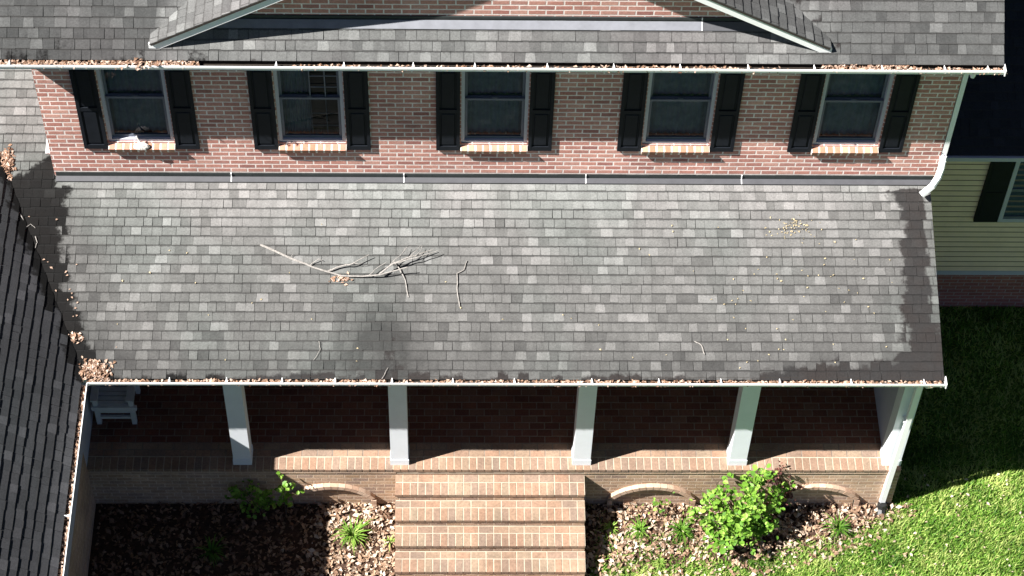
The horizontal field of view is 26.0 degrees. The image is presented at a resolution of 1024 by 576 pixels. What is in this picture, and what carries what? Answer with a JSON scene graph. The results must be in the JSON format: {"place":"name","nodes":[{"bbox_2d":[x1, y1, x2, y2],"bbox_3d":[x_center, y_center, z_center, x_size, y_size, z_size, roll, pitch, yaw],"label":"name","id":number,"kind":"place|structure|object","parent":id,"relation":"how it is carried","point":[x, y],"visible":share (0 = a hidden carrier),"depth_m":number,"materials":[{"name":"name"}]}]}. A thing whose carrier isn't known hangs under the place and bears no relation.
{"place":"outdoors","nodes":[
{"label":"outdoors","id":0,"kind":"place"},
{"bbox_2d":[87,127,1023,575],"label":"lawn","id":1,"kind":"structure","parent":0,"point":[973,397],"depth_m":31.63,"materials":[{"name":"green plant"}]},
{"bbox_2d":[88,504,880,575],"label":"planting bed","id":2,"kind":"object","parent":1,"relation":"on","point":[109,547],"visible":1,"depth_m":30.43,"materials":[{"name":"brown gravel"}]},
{"bbox_2d":[195,534,228,564],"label":"grass tuft","id":3,"kind":"object","parent":2,"relation":"on","point":[211,550],"visible":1,"depth_m":30.14,"materials":[{"name":"green plant"}]},
{"bbox_2d":[224,479,287,518],"bbox_3d":[-3.475,2.893,30.306,0.839,0.805,0.448,27,57,18],"label":"shrub","id":4,"kind":"object","parent":2,"relation":"on","point":[258,504],"visible":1,"depth_m":30.26,"materials":[{"name":"green plant"}]},
{"bbox_2d":[274,471,304,514],"bbox_3d":[-3.027,2.819,30.227,0.401,1.033,0.223,-11,54,-10],"label":"sprig","id":5,"kind":"object","parent":2,"relation":"on","point":[281,489],"visible":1,"depth_m":30.09,"materials":[{"name":"green plant"}]},
{"bbox_2d":[333,512,375,550],"bbox_3d":[-2.163,3.357,30.351,0.569,0.229,0.703,21,56,14],"label":"grass tuft","id":6,"kind":"object","parent":2,"relation":"on","point":[351,532],"visible":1,"depth_m":30.30,"materials":[{"name":"green plant"}]},
{"bbox_2d":[381,534,394,551],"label":"grass tuft","id":7,"kind":"object","parent":2,"relation":"on","point":[391,539],"visible":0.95,"depth_m":30.34,"materials":[{"name":"plant"}]},
{"bbox_2d":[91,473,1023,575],"bbox_3d":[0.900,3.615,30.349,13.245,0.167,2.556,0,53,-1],"label":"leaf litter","id":8,"kind":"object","parent":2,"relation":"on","point":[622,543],"visible":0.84,"depth_m":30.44,"materials":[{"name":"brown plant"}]},
{"bbox_2d":[602,520,618,535],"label":"grass tuft","id":9,"kind":"object","parent":2,"relation":"on","point":[608,527],"visible":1,"depth_m":30.55,"materials":[{"name":"green plant"}]},
{"bbox_2d":[625,516,650,539],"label":"grass tuft","id":10,"kind":"object","parent":2,"relation":"on","point":[639,526],"visible":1,"depth_m":30.51,"materials":[{"name":"green plant"}]},
{"bbox_2d":[652,555,666,568],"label":"grass tuft","id":11,"kind":"object","parent":2,"relation":"on","point":[661,561],"visible":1,"depth_m":30.23,"materials":[{"name":"green plant"}]},
{"bbox_2d":[648,492,674,516],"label":"seedling","id":12,"kind":"object","parent":2,"relation":"on","point":[657,508],"visible":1,"depth_m":30.49,"materials":[{"name":"green plant"}]},
{"bbox_2d":[661,515,696,545],"bbox_3d":[2.345,3.365,30.509,0.528,0.169,0.479,-28,59,-20],"label":"grass tuft","id":13,"kind":"object","parent":2,"relation":"on","point":[680,529],"visible":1,"depth_m":30.49,"materials":[{"name":"green plant"}]},
{"bbox_2d":[682,459,795,554],"bbox_3d":[3.124,2.910,30.044,1.412,1.507,1.145,-32,60,-23],"label":"shrub","id":14,"kind":"object","parent":2,"relation":"on","point":[743,525],"visible":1,"depth_m":30.05,"materials":[{"name":"green plant"}]},
{"bbox_2d":[765,460,801,515],"bbox_3d":[3.726,2.782,30.411,0.532,1.091,0.472,-25,58,-19],"label":"twiggy shrub","id":15,"kind":"object","parent":2,"relation":"on","point":[789,494],"visible":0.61,"depth_m":30.29,"materials":[{"name":"purple plant"}]},
{"bbox_2d":[819,511,853,541],"bbox_3d":[4.476,3.297,30.613,0.524,0.180,0.533,0,53,-1],"label":"grass tuft","id":16,"kind":"object","parent":2,"relation":"on","point":[840,526],"visible":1,"depth_m":30.58,"materials":[{"name":"green plant"}]},
{"bbox_2d":[0,0,1006,575],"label":"house","id":17,"kind":"structure","parent":1,"relation":"on","point":[538,198],"depth_m":28.20,"materials":[{"name":"brick"}]},
{"bbox_2d":[0,144,15,180],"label":"leaf pile","id":18,"kind":"object","parent":17,"relation":"on","point":[7,162],"visible":1,"depth_m":28.57,"materials":[{"name":"brown plant"}]},
{"bbox_2d":[57,385,87,575],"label":"gutter debris","id":19,"kind":"object","parent":17,"relation":"on","point":[73,464],"visible":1,"depth_m":26.81,"materials":[{"name":"orange plant"}]},
{"bbox_2d":[68,331,83,342],"bbox_3d":[-5.474,0.610,27.838,0.153,0.073,0.188,-31,60,-22],"label":"leaf pile","id":20,"kind":"object","parent":17,"relation":"on","point":[73,336],"visible":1,"depth_m":27.82,"materials":[{"name":"brown plant"}]},
{"bbox_2d":[78,370,91,382],"bbox_3d":[-5.376,1.116,27.655,0.342,0.110,0.171,-14,55,-12],"label":"leaf pile","id":21,"kind":"object","parent":17,"relation":"on","point":[82,373],"visible":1,"depth_m":27.65,"materials":[{"name":"brown plant"}]},
{"bbox_2d":[90,385,140,423],"bbox_3d":[-5.388,1.248,30.114,0.610,1.133,0.776,0,53,-1],"label":"porch chair","id":22,"kind":"object","parent":17,"relation":"on","point":[102,400],"visible":0.48,"depth_m":30.08,"materials":[{"name":"grey paint"}]},
{"bbox_2d":[96,70,175,152],"bbox_3d":[-4.668,-2.272,27.559,0.837,1.574,0.262,0,53,-1],"label":"window","id":23,"kind":"structure","parent":17,"relation":"in","point":[132,100],"depth_m":27.74,"materials":[{"name":"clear glass"}]},
{"bbox_2d":[120,57,158,70],"bbox_3d":[-4.385,-2.630,26.197,0.452,0.118,0.217,0,53,-1],"label":"leaf pile","id":24,"kind":"object","parent":17,"relation":"on","point":[138,63],"visible":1,"depth_m":26.17,"materials":[{"name":"brown plant"}]},
{"bbox_2d":[133,136,149,149],"bbox_3d":[-4.678,-1.830,27.965,0.210,0.178,0.120,0,53,-1],"label":"bird nest","id":25,"kind":"object","parent":17,"relation":"on","point":[139,145],"visible":1,"depth_m":27.99,"materials":[{"name":"white"}]},
{"bbox_2d":[273,71,346,153],"bbox_3d":[-2.512,-2.304,27.644,0.852,1.574,0.360,0,53,-1],"label":"window","id":26,"kind":"structure","parent":17,"relation":"in","point":[305,100],"depth_m":27.84,"materials":[{"name":"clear glass"}]},
{"bbox_2d":[329,271,352,284],"bbox_3d":[-2.172,-0.121,28.184,0.312,0.074,0.196,0,53,-1],"label":"leaf pile","id":27,"kind":"object","parent":17,"relation":"on","point":[345,279],"visible":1,"depth_m":28.17,"materials":[{"name":"brown plant"}]},
{"bbox_2d":[260,244,437,276],"bbox_3d":[-2.085,-0.355,28.205,2.270,0.213,0.399,2,53,0],"label":"fallen branch","id":28,"kind":"object","parent":17,"relation":"on","point":[380,273],"visible":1,"depth_m":28.18,"materials":[{"name":"wood"}]},
{"bbox_2d":[395,264,408,297],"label":"twig","id":29,"kind":"object","parent":17,"relation":"on","point":[404,279],"visible":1,"depth_m":28.18,"materials":[{"name":"wood"}]},
{"bbox_2d":[456,261,466,306],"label":"twig","id":30,"kind":"object","parent":17,"relation":"on","point":[457,284],"visible":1,"depth_m":28.18,"materials":[{"name":"wood"}]},
{"bbox_2d":[461,72,529,153],"bbox_3d":[-0.215,-2.257,27.674,0.847,1.574,0.262,0,53,-2],"label":"window","id":31,"kind":"structure","parent":17,"relation":"in","point":[495,102],"depth_m":27.87,"materials":[{"name":"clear glass"}]},
{"bbox_2d":[0,59,1006,74],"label":"gutter debris","id":32,"kind":"object","parent":17,"relation":"on","point":[192,63],"visible":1,"depth_m":26.33,"materials":[{"name":"orange plant"}]},
{"bbox_2d":[86,378,942,387],"bbox_3d":[0.057,1.189,27.797,10.743,0.092,0.133,0,53,-1],"label":"gutter debris","id":33,"kind":"object","parent":17,"relation":"on","point":[214,380],"visible":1,"depth_m":27.79,"materials":[{"name":"orange plant"}]},
{"bbox_2d":[79,358,115,381],"bbox_3d":[-5.219,1.033,27.693,0.555,0.126,0.310,0,53,-1],"label":"leaf pile","id":34,"kind":"object","parent":33,"relation":"on","point":[95,369],"visible":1,"depth_m":27.68,"materials":[{"name":"brown plant"}]},
{"bbox_2d":[641,73,718,154],"bbox_3d":[2.094,-2.250,27.733,0.867,1.574,0.261,0,53,-1],"label":"window","id":35,"kind":"structure","parent":17,"relation":"in","point":[676,102],"depth_m":27.93,"materials":[{"name":"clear glass"}]},
{"bbox_2d":[765,214,821,243],"bbox_3d":[3.622,-0.783,28.571,0.744,0.137,0.354,7,53,4],"label":"leaf pile","id":36,"kind":"object","parent":17,"relation":"on","point":[791,227],"visible":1,"depth_m":28.56,"materials":[{"name":"brown plant"}]},
{"bbox_2d":[811,74,894,155],"bbox_3d":[4.261,-2.243,27.789,0.852,1.574,0.261,0,53,-1],"label":"window","id":37,"kind":"structure","parent":17,"relation":"in","point":[850,103],"depth_m":27.98,"materials":[{"name":"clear glass"}]},
{"bbox_2d":[931,0,1023,306],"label":"siding building","id":38,"kind":"structure","parent":0,"point":[977,198],"depth_m":30.85,"materials":[{"name":"plastic"}]},
{"bbox_2d":[997,162,1023,221],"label":"window","id":39,"kind":"structure","parent":38,"relation":"in","point":[1004,216],"depth_m":30.97,"materials":[{"name":"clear glass"}]}
]}

